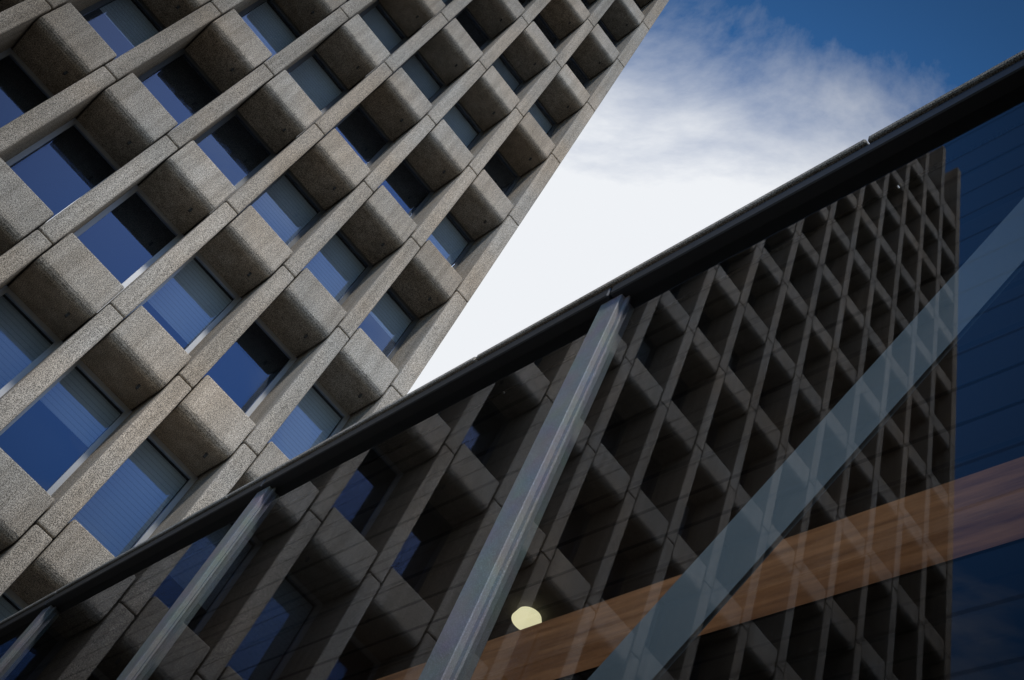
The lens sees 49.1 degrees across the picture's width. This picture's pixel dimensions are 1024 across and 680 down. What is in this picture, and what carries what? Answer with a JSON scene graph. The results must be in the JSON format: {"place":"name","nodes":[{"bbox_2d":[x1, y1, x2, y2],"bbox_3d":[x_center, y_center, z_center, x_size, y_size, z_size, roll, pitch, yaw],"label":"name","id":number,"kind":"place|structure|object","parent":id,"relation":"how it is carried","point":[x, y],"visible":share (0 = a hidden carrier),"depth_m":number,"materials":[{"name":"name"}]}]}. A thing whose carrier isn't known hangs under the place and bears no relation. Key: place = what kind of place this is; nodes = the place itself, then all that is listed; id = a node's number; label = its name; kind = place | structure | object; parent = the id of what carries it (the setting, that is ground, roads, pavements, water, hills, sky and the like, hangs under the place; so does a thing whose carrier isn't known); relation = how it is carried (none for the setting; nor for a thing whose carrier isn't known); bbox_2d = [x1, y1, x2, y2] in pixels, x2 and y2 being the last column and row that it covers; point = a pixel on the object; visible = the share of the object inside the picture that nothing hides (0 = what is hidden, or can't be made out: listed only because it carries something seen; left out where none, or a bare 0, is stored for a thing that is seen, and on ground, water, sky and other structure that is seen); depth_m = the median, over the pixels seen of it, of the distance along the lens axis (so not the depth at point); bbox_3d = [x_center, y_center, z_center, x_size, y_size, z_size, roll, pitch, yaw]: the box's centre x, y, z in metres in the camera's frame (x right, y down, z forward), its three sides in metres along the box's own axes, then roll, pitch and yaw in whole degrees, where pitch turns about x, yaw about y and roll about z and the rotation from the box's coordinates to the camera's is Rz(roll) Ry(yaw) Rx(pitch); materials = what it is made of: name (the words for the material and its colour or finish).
{"place":"outdoors","nodes":[
{"label":"outdoors","id":0,"kind":"place"},
{"bbox_2d":[19,294,633,679],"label":"pavilion mullions","id":1,"kind":"object","parent":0,"point":[459,647],"visible":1,"depth_m":3.50,"materials":[{"name":"grey metal"}]},
{"bbox_2d":[2,59,1023,637],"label":"pavilion top frame","id":2,"kind":"object","parent":1,"relation":"on","point":[950,127],"visible":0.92,"depth_m":4.11,"materials":[{"name":"black metal"}]},
{"bbox_2d":[62,5,627,457],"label":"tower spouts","id":3,"kind":"object","parent":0,"point":[332,189],"visible":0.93,"depth_m":21.15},
{"bbox_2d":[32,124,1023,679],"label":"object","id":4,"kind":"structure","parent":0,"point":[712,406],"depth_m":4.54,"materials":[{"name":"black glass"}]},
{"bbox_2d":[511,606,541,629],"bbox_3d":[0.075,1.303,5.243,0.150,0.040,0.150,-29,-71,35],"label":"lamp","id":5,"kind":"object","parent":4,"relation":"attached to","point":[523,617],"visible":0.8,"depth_m":5.22,"materials":[{"name":"yellow glass"}]},
{"bbox_2d":[377,456,1023,679],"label":"wooden beam","id":6,"kind":"structure","parent":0,"point":[970,514],"depth_m":4.00,"materials":[{"name":"brown wood"}]},
{"bbox_2d":[407,0,1018,393],"label":"sky","id":7,"kind":"structure","parent":0,"point":[721,104],"materials":[{"name":"white"}]},
{"bbox_2d":[587,198,1023,679],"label":"diagonal beam","id":8,"kind":"structure","parent":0,"point":[663,634],"depth_m":2.56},
{"bbox_3d":[1.211,3.168,2.972,20.200,4.924,5.250,-29,-71,35],"label":"pavilion","id":9,"kind":"object","parent":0,"visible":0},
{"bbox_2d":[0,52,1023,631],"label":"pavilion roof coping","id":10,"kind":"object","parent":9,"relation":"on","point":[972,82],"visible":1,"depth_m":4.22,"materials":[{"name":"metal"}]},
{"label":"ground","id":11,"kind":"structure","parent":0,"visible":0},
{"bbox_2d":[0,0,668,604],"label":"building facade","id":12,"kind":"structure","parent":11,"relation":"on","point":[176,402],"depth_m":20.55,"materials":[{"name":"grey concrete"}]},
{"bbox_2d":[0,48,349,609],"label":"window frame","id":13,"kind":"object","parent":12,"relation":"attached to","point":[47,331],"visible":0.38,"depth_m":18.73,"materials":[{"name":"black metal"}]},
{"bbox_2d":[0,0,551,620],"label":"tower blinds","id":14,"kind":"object","parent":12,"relation":"attached to","point":[124,506],"visible":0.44,"depth_m":20.17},
{"bbox_2d":[0,0,552,610],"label":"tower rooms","id":15,"kind":"object","parent":12,"relation":"in","point":[42,446],"depth_m":20.02,"materials":[{"name":"blue glass"}]},
{"bbox_2d":[79,0,641,359],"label":"dark tower window frames","id":16,"kind":"structure","parent":12,"relation":"attached to","point":[261,141],"depth_m":24.72,"materials":[{"name":"black metal"}]},
{"bbox_2d":[518,0,638,84],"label":"tower window glass","id":17,"kind":"object","parent":12,"relation":"in","point":[552,40],"visible":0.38,"depth_m":34.08,"materials":[{"name":"glass"}]}
]}

